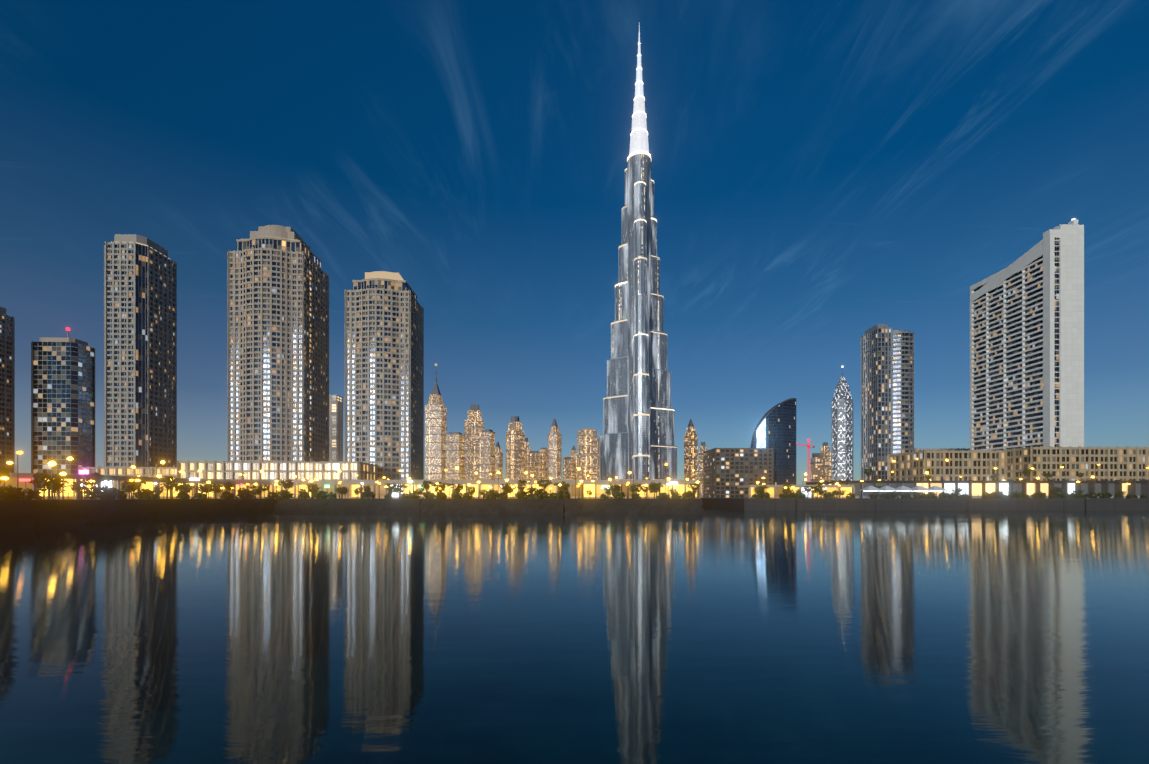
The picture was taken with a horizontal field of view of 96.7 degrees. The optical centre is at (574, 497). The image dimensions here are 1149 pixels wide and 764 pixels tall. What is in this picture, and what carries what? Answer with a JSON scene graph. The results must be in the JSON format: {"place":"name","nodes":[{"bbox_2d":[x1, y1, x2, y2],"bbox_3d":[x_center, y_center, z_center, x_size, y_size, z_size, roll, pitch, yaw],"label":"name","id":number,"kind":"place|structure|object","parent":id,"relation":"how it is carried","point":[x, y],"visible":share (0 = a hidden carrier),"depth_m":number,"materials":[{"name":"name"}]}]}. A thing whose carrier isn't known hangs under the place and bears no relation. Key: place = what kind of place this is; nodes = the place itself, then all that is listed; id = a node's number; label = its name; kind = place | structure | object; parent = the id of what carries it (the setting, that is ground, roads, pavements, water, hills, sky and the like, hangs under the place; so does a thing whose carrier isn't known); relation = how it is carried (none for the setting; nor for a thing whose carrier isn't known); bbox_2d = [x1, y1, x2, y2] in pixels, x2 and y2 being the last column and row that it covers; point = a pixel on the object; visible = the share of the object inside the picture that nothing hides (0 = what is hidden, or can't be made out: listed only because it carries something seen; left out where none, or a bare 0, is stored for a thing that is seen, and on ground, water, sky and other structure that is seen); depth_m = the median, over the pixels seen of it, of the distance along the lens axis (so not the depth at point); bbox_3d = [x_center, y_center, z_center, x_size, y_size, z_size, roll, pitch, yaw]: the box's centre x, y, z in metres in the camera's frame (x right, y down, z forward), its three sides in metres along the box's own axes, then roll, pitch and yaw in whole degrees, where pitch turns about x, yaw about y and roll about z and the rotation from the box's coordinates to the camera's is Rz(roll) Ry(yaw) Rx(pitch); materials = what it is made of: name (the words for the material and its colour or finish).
{"place":"outdoors","nodes":[
{"label":"outdoors","id":0,"kind":"place"},
{"bbox_2d":[0,307,14,472],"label":"tower","id":1,"kind":"structure","parent":0,"point":[7,388],"depth_m":378.90,"materials":[{"name":"black stone"}]},
{"bbox_2d":[31,327,94,473],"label":"tower","id":2,"kind":"structure","parent":0,"point":[62,399],"depth_m":390.48,"materials":[{"name":"black glass"}]},
{"bbox_2d":[104,234,176,466],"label":"tower","id":3,"kind":"structure","parent":0,"point":[140,351],"depth_m":345.27,"materials":[{"name":"beige stone"}]},
{"bbox_2d":[329,394,342,461],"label":"tower","id":4,"kind":"structure","parent":0,"point":[336,428],"depth_m":684.22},
{"bbox_2d":[0,498,703,529],"bbox_3d":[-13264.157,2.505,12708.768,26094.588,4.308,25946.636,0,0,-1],"label":"land","id":5,"kind":"structure","parent":0,"point":[19,514],"depth_m":125.69,"materials":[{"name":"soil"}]},
{"bbox_2d":[0,467,13,483],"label":"tree","id":6,"kind":"object","parent":5,"relation":"on","point":[3,472],"visible":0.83,"depth_m":74.92,"materials":[{"name":"green plant"}]},
{"bbox_2d":[0,484,25,499],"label":"shrub","id":7,"kind":"object","parent":5,"relation":"on","point":[11,493],"visible":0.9,"depth_m":69.03,"materials":[{"name":"green plant"}]},
{"bbox_2d":[20,488,43,499],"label":"shrub","id":8,"kind":"object","parent":5,"relation":"on","point":[30,496],"visible":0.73,"depth_m":73.02,"materials":[{"name":"green plant"}]},
{"bbox_2d":[28,479,54,498],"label":"tree","id":9,"kind":"object","parent":5,"relation":"on","point":[39,482],"visible":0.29,"depth_m":87.27,"materials":[{"name":"green plant"}]},
{"bbox_2d":[33,472,68,499],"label":"tree","id":10,"kind":"object","parent":5,"relation":"on","point":[57,481],"visible":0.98,"depth_m":76.62,"materials":[{"name":"green plant"}]},
{"bbox_2d":[48,459,55,499],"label":"lamp","id":11,"kind":"object","parent":5,"relation":"on","point":[51,463],"visible":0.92,"depth_m":76.40,"materials":[{"name":"yellow"}]},
{"bbox_2d":[67,479,93,498],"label":"tree","id":12,"kind":"object","parent":5,"relation":"on","point":[77,486],"visible":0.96,"depth_m":91.04,"materials":[{"name":"green plant"}]},
{"bbox_2d":[83,472,106,487],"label":"tree","id":13,"kind":"object","parent":5,"relation":"on","point":[98,480],"visible":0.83,"depth_m":106.32,"materials":[{"name":"green plant"}]},
{"bbox_2d":[83,484,118,499],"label":"shrub","id":14,"kind":"object","parent":5,"relation":"on","point":[96,493],"visible":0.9,"depth_m":84.09,"materials":[{"name":"green plant"}]},
{"bbox_2d":[113,489,126,498],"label":"shrub","id":15,"kind":"object","parent":5,"relation":"on","point":[121,496],"visible":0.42,"depth_m":91.07,"materials":[{"name":"green plant"}]},
{"bbox_2d":[79,466,176,477],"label":"podium","id":16,"kind":"object","parent":5,"relation":"on","point":[143,471],"visible":0.29,"depth_m":327.68,"materials":[{"name":"beige stone"}]},
{"bbox_2d":[120,481,138,498],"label":"tree","id":17,"kind":"object","parent":5,"relation":"on","point":[126,489],"visible":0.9,"depth_m":95.46,"materials":[{"name":"green plant"}]},
{"bbox_2d":[126,479,146,498],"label":"tree","id":18,"kind":"object","parent":5,"relation":"on","point":[139,485],"visible":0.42,"depth_m":119.39,"materials":[{"name":"green plant"}]},
{"bbox_2d":[132,488,158,498],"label":"shrub","id":19,"kind":"object","parent":5,"relation":"on","point":[149,494],"visible":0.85,"depth_m":98.76,"materials":[{"name":"green plant"}]},
{"bbox_2d":[160,481,174,498],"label":"tree","id":20,"kind":"object","parent":5,"relation":"on","point":[169,486],"visible":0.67,"depth_m":129.50,"materials":[{"name":"green plant"}]},
{"bbox_2d":[160,476,176,498],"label":"tree","id":21,"kind":"object","parent":5,"relation":"on","point":[169,478],"visible":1,"depth_m":109.60,"materials":[{"name":"green plant"}]},
{"bbox_2d":[170,482,190,492],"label":"tree","id":22,"kind":"object","parent":5,"relation":"on","point":[181,487],"visible":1,"depth_m":117.34,"materials":[{"name":"green plant"}]},
{"bbox_2d":[176,491,189,498],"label":"shrub","id":23,"kind":"object","parent":5,"relation":"on","point":[182,495],"visible":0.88,"depth_m":111.54,"materials":[{"name":"green plant"}]},
{"bbox_2d":[193,492,206,498],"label":"shrub","id":24,"kind":"object","parent":5,"relation":"on","point":[199,496],"visible":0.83,"depth_m":118.69,"materials":[{"name":"green plant"}]},
{"bbox_2d":[196,483,214,498],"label":"tree","id":25,"kind":"object","parent":5,"relation":"on","point":[204,488],"visible":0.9,"depth_m":123.83,"materials":[{"name":"green plant"}]},
{"bbox_2d":[210,484,223,498],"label":"tree","id":26,"kind":"object","parent":5,"relation":"on","point":[217,489],"visible":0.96,"depth_m":132.91,"materials":[{"name":"green plant"}]},
{"bbox_2d":[220,490,233,498],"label":"shrub","id":27,"kind":"object","parent":5,"relation":"on","point":[227,496],"visible":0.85,"depth_m":124.03,"materials":[{"name":"green plant"}]},
{"bbox_2d":[235,489,254,498],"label":"shrub","id":28,"kind":"object","parent":5,"relation":"on","point":[248,493],"visible":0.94,"depth_m":128.87,"materials":[{"name":"green plant"}]},
{"bbox_2d":[248,485,261,495],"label":"tree","id":29,"kind":"object","parent":5,"relation":"on","point":[257,490],"visible":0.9,"depth_m":144.68,"materials":[{"name":"green plant"}]},
{"bbox_2d":[177,461,377,479],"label":"podium","id":30,"kind":"object","parent":5,"relation":"on","point":[287,470],"visible":0.56,"depth_m":320.17,"materials":[{"name":"beige stone"}]},
{"bbox_2d":[227,225,328,461],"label":"tower","id":31,"kind":"structure","parent":5,"relation":"on","point":[277,343],"depth_m":343.85,"materials":[{"name":"stone"}]},
{"bbox_2d":[275,490,293,498],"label":"shrub","id":32,"kind":"object","parent":5,"relation":"on","point":[284,494],"visible":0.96,"depth_m":132.69,"materials":[{"name":"green plant"}]},
{"bbox_2d":[277,479,293,490],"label":"tree","id":33,"kind":"object","parent":5,"relation":"on","point":[289,483],"visible":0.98,"depth_m":142.11,"materials":[{"name":"green plant"}]},
{"bbox_2d":[298,491,309,498],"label":"shrub","id":34,"kind":"object","parent":5,"relation":"on","point":[305,494],"visible":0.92,"depth_m":134.00,"materials":[{"name":"green plant"}]},
{"bbox_2d":[306,484,318,493],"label":"tree","id":35,"kind":"object","parent":5,"relation":"on","point":[312,490],"visible":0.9,"depth_m":138.48,"materials":[{"name":"green plant"}]},
{"bbox_2d":[312,490,327,498],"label":"shrub","id":36,"kind":"object","parent":5,"relation":"on","point":[319,494],"visible":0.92,"depth_m":132.30,"materials":[{"name":"green plant"}]},
{"bbox_2d":[0,473,700,498],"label":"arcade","id":37,"kind":"object","parent":5,"relation":"on","point":[682,487],"visible":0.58,"depth_m":166.32,"materials":[{"name":"beige stone"}]},
{"bbox_2d":[19,470,690,499],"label":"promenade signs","id":38,"kind":"object","parent":5,"relation":"on","point":[84,472],"visible":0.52,"depth_m":118.03,"materials":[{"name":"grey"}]},
{"bbox_2d":[33,473,696,481],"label":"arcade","id":39,"kind":"object","parent":5,"relation":"on","point":[413,480],"visible":0.08,"depth_m":213.56,"materials":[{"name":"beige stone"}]},
{"bbox_2d":[360,490,375,498],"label":"shrub","id":40,"kind":"object","parent":5,"relation":"on","point":[367,494],"visible":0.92,"depth_m":129.79,"materials":[{"name":"green plant"}]},
{"bbox_2d":[392,484,404,498],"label":"tree","id":41,"kind":"object","parent":5,"relation":"on","point":[397,490],"visible":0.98,"depth_m":130.75,"materials":[{"name":"green plant"}]},
{"bbox_2d":[409,491,419,498],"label":"shrub","id":42,"kind":"object","parent":5,"relation":"on","point":[414,493],"visible":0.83,"depth_m":128.92,"materials":[{"name":"green plant"}]},
{"bbox_2d":[421,480,433,491],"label":"tree","id":43,"kind":"object","parent":5,"relation":"on","point":[425,486],"visible":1,"depth_m":139.39,"materials":[{"name":"green plant"}]},
{"bbox_2d":[422,491,435,498],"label":"shrub","id":44,"kind":"object","parent":5,"relation":"on","point":[428,495],"visible":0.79,"depth_m":128.56,"materials":[{"name":"green plant"}]},
{"bbox_2d":[424,363,446,479],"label":"skyscraper","id":45,"kind":"structure","parent":5,"relation":"on","point":[435,418],"depth_m":1956.69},
{"bbox_2d":[432,482,448,492],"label":"tree","id":46,"kind":"object","parent":5,"relation":"on","point":[442,486],"visible":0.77,"depth_m":130.04,"materials":[{"name":"green plant"}]},
{"bbox_2d":[435,490,446,498],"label":"shrub","id":47,"kind":"object","parent":5,"relation":"on","point":[440,495],"visible":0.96,"depth_m":126.12,"materials":[{"name":"green plant"}]},
{"bbox_2d":[445,432,463,479],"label":"building","id":48,"kind":"structure","parent":5,"relation":"on","point":[454,450],"depth_m":1962.87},
{"bbox_2d":[450,490,463,498],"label":"shrub","id":49,"kind":"object","parent":5,"relation":"on","point":[456,494],"visible":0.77,"depth_m":128.16,"materials":[{"name":"green plant"}]},
{"bbox_2d":[462,491,474,498],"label":"shrub","id":50,"kind":"object","parent":5,"relation":"on","point":[469,494],"visible":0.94,"depth_m":127.08,"materials":[{"name":"green plant"}]},
{"bbox_2d":[464,404,484,479],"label":"skyscraper","id":51,"kind":"structure","parent":5,"relation":"on","point":[473,424],"depth_m":1955.39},
{"bbox_2d":[479,429,494,479],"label":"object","id":52,"kind":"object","parent":5,"relation":"on","point":[486,452],"visible":0.81,"depth_m":1873.91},
{"bbox_2d":[483,489,498,498],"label":"shrub","id":53,"kind":"object","parent":5,"relation":"on","point":[489,494],"visible":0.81,"depth_m":128.98,"materials":[{"name":"green plant"}]},
{"bbox_2d":[495,442,502,479],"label":"building","id":54,"kind":"structure","parent":5,"relation":"on","point":[498,460],"depth_m":2470.74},
{"bbox_2d":[506,416,524,479],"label":"skyscraper","id":55,"kind":"structure","parent":5,"relation":"on","point":[515,443],"depth_m":1967.71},
{"bbox_2d":[514,490,529,498],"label":"shrub","id":56,"kind":"object","parent":5,"relation":"on","point":[520,494],"visible":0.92,"depth_m":127.83,"materials":[{"name":"green plant"}]},
{"bbox_2d":[524,438,530,479],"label":"building","id":57,"kind":"structure","parent":5,"relation":"on","point":[527,449],"depth_m":2572.61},
{"bbox_2d":[528,451,540,479],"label":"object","id":58,"kind":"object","parent":5,"relation":"on","point":[534,457],"visible":0.65,"depth_m":2272.63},
{"bbox_2d":[534,488,548,498],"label":"shrub","id":59,"kind":"object","parent":5,"relation":"on","point":[542,494],"visible":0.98,"depth_m":127.66,"materials":[{"name":"green plant"}]},
{"bbox_2d":[540,448,547,479],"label":"building","id":60,"kind":"structure","parent":5,"relation":"on","point":[543,464],"depth_m":2775.97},
{"bbox_2d":[537,479,551,498],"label":"tree","id":61,"kind":"object","parent":5,"relation":"on","point":[544,486],"visible":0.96,"depth_m":134.14,"materials":[{"name":"green plant"}]},
{"bbox_2d":[547,419,561,479],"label":"skyscraper","id":62,"kind":"structure","parent":5,"relation":"on","point":[554,458],"depth_m":1977.09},
{"bbox_2d":[554,481,569,492],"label":"tree","id":63,"kind":"object","parent":5,"relation":"on","point":[561,487],"visible":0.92,"depth_m":133.79,"materials":[{"name":"green plant"}]},
{"bbox_2d":[556,490,570,498],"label":"shrub","id":64,"kind":"object","parent":5,"relation":"on","point":[562,494],"visible":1,"depth_m":127.90,"materials":[{"name":"green plant"}]},
{"bbox_2d":[563,457,572,479],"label":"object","id":65,"kind":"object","parent":5,"relation":"on","point":[567,468],"visible":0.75,"depth_m":2377.21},
{"bbox_2d":[569,446,576,479],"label":"building","id":66,"kind":"structure","parent":5,"relation":"on","point":[573,453],"depth_m":2479.12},
{"bbox_2d":[577,428,597,479],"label":"building","id":67,"kind":"structure","parent":5,"relation":"on","point":[587,445],"depth_m":1474.60,"materials":[{"name":"beige stone"}]},
{"bbox_2d":[597,439,599,479],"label":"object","id":68,"kind":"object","parent":5,"relation":"on","point":[598,459],"depth_m":1482.84,"materials":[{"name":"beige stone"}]},
{"bbox_2d":[611,489,625,498],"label":"shrub","id":69,"kind":"object","parent":5,"relation":"on","point":[617,494],"visible":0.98,"depth_m":127.48,"materials":[{"name":"green plant"}]},
{"bbox_2d":[629,483,641,498],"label":"tree","id":70,"kind":"object","parent":5,"relation":"on","point":[635,488],"visible":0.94,"depth_m":138.17,"materials":[{"name":"green plant"}]},
{"bbox_2d":[600,26,701,497],"bbox_3d":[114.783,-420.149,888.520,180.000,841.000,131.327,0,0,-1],"label":"skyscraper","id":71,"kind":"structure","parent":5,"relation":"on","point":[637,438],"depth_m":900.59,"materials":[{"name":"metal"}]},
{"bbox_2d":[647,482,660,498],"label":"tree","id":72,"kind":"object","parent":5,"relation":"on","point":[652,488],"visible":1,"depth_m":131.77,"materials":[{"name":"green plant"}]},
{"bbox_2d":[657,492,669,498],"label":"shrub","id":73,"kind":"object","parent":5,"relation":"on","point":[662,495],"visible":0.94,"depth_m":127.56,"materials":[{"name":"green plant"}]},
{"bbox_2d":[681,490,694,498],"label":"shrub","id":74,"kind":"object","parent":5,"relation":"on","point":[687,494],"visible":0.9,"depth_m":129.38,"materials":[{"name":"green plant"}]},
{"bbox_2d":[345,271,423,479],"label":"tower","id":75,"kind":"structure","parent":0,"point":[384,370],"depth_m":356.41,"materials":[{"name":"beige stone"}]},
{"bbox_2d":[0,499,1148,763],"bbox_3d":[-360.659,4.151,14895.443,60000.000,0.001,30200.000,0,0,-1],"label":"water","id":76,"kind":"structure","parent":0,"point":[858,637],"depth_m":14.91,"materials":[{"name":"blue liquid"}]},
{"bbox_2d":[0,0,1148,484],"label":"sky","id":77,"kind":"structure","parent":0,"point":[824,173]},
{"bbox_2d":[861,324,892,480],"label":"tower","id":78,"kind":"structure","parent":0,"point":[876,394],"depth_m":407.73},
{"bbox_2d":[893,330,913,453],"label":"tower","id":79,"kind":"structure","parent":0,"point":[903,391],"depth_m":411.85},
{"bbox_2d":[680,497,1148,510],"bbox_3d":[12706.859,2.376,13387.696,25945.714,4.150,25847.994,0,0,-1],"label":"land","id":80,"kind":"structure","parent":0,"point":[936,504],"depth_m":155.07,"materials":[{"name":"concrete"}]},
{"bbox_2d":[684,419,697,479],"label":"skyscraper","id":81,"kind":"structure","parent":80,"relation":"on","point":[690,450],"depth_m":1197.84,"materials":[{"name":"beige stone"}]},
{"bbox_2d":[698,442,706,496],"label":"building","id":82,"kind":"structure","parent":80,"relation":"on","point":[703,447],"depth_m":1797.86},
{"bbox_2d":[703,448,773,497],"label":"block","id":83,"kind":"structure","parent":80,"relation":"on","point":[727,472],"depth_m":503.84,"materials":[{"name":"grey concrete"}]},
{"bbox_2d":[757,491,770,497],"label":"shrub","id":84,"kind":"object","parent":80,"relation":"on","point":[762,494],"visible":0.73,"depth_m":155.93,"materials":[{"name":"green plant"}]},
{"bbox_2d":[750,398,795,484],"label":"curved skyscraper","id":85,"kind":"structure","parent":80,"relation":"on","point":[775,428],"depth_m":658.29,"materials":[{"name":"blue glass"}]},
{"bbox_2d":[737,485,854,497],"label":"waterfront building","id":86,"kind":"structure","parent":80,"relation":"on","point":[774,491],"depth_m":184.00,"materials":[{"name":"beige stone"}]},
{"bbox_2d":[796,439,814,481],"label":"tower crane","id":87,"kind":"object","parent":80,"relation":"on","point":[808,445],"visible":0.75,"depth_m":729.73,"materials":[{"name":"red metal"}]},
{"bbox_2d":[810,453,821,482],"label":"building","id":88,"kind":"structure","parent":80,"relation":"on","point":[816,466],"depth_m":903.76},
{"bbox_2d":[820,442,830,481],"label":"building","id":89,"kind":"structure","parent":80,"relation":"on","point":[825,454],"depth_m":1508.91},
{"bbox_2d":[822,491,834,497],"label":"shrub","id":90,"kind":"object","parent":80,"relation":"on","point":[828,495],"visible":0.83,"depth_m":157.99,"materials":[{"name":"green plant"}]},
{"bbox_2d":[831,366,852,480],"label":"skyscraper","id":91,"kind":"structure","parent":80,"relation":"on","point":[842,435],"depth_m":549.30,"materials":[{"name":"grey"}]},
{"bbox_2d":[860,486,945,497],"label":"terrace canopy","id":92,"kind":"object","parent":80,"relation":"on","point":[920,488],"visible":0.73,"depth_m":173.18,"materials":[{"name":"grey"}]},
{"bbox_2d":[913,491,926,497],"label":"shrub","id":93,"kind":"object","parent":80,"relation":"on","point":[918,494],"visible":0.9,"depth_m":158.12,"materials":[{"name":"green plant"}]},
{"bbox_2d":[743,495,1141,510],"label":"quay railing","id":94,"kind":"object","parent":80,"relation":"on","point":[967,500],"visible":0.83,"depth_m":155.55,"materials":[{"name":"grey metal"}]},
{"bbox_2d":[806,479,1148,497],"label":"waterfront building","id":95,"kind":"structure","parent":80,"relation":"on","point":[974,489],"depth_m":188.38,"materials":[{"name":"concrete"}]},
{"bbox_2d":[991,491,1003,497],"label":"shrub","id":96,"kind":"object","parent":80,"relation":"on","point":[996,494],"visible":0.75,"depth_m":158.63,"materials":[{"name":"green plant"}]},
{"bbox_2d":[1008,491,1024,497],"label":"shrub","id":97,"kind":"object","parent":80,"relation":"on","point":[1014,495],"visible":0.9,"depth_m":157.57,"materials":[{"name":"green plant"}]},
{"bbox_2d":[1031,491,1046,497],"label":"shrub","id":98,"kind":"object","parent":80,"relation":"on","point":[1040,494],"visible":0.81,"depth_m":157.98,"materials":[{"name":"green plant"}]},
{"bbox_2d":[1096,491,1112,497],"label":"shrub","id":99,"kind":"object","parent":80,"relation":"on","point":[1104,494],"visible":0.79,"depth_m":158.09,"materials":[{"name":"green plant"}]},
{"bbox_2d":[914,448,969,451],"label":"building","id":100,"kind":"structure","parent":0,"point":[939,449],"depth_m":426.98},
{"bbox_2d":[887,450,1005,480],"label":"block","id":101,"kind":"structure","parent":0,"point":[980,465],"depth_m":274.92,"materials":[{"name":"beige concrete"}]},
{"bbox_2d":[970,218,1083,450],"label":"tower slab","id":102,"kind":"structure","parent":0,"point":[1026,349],"depth_m":319.27,"materials":[{"name":"white concrete"}]},
{"bbox_2d":[996,446,1148,480],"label":"block","id":103,"kind":"structure","parent":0,"point":[1126,463],"depth_m":261.12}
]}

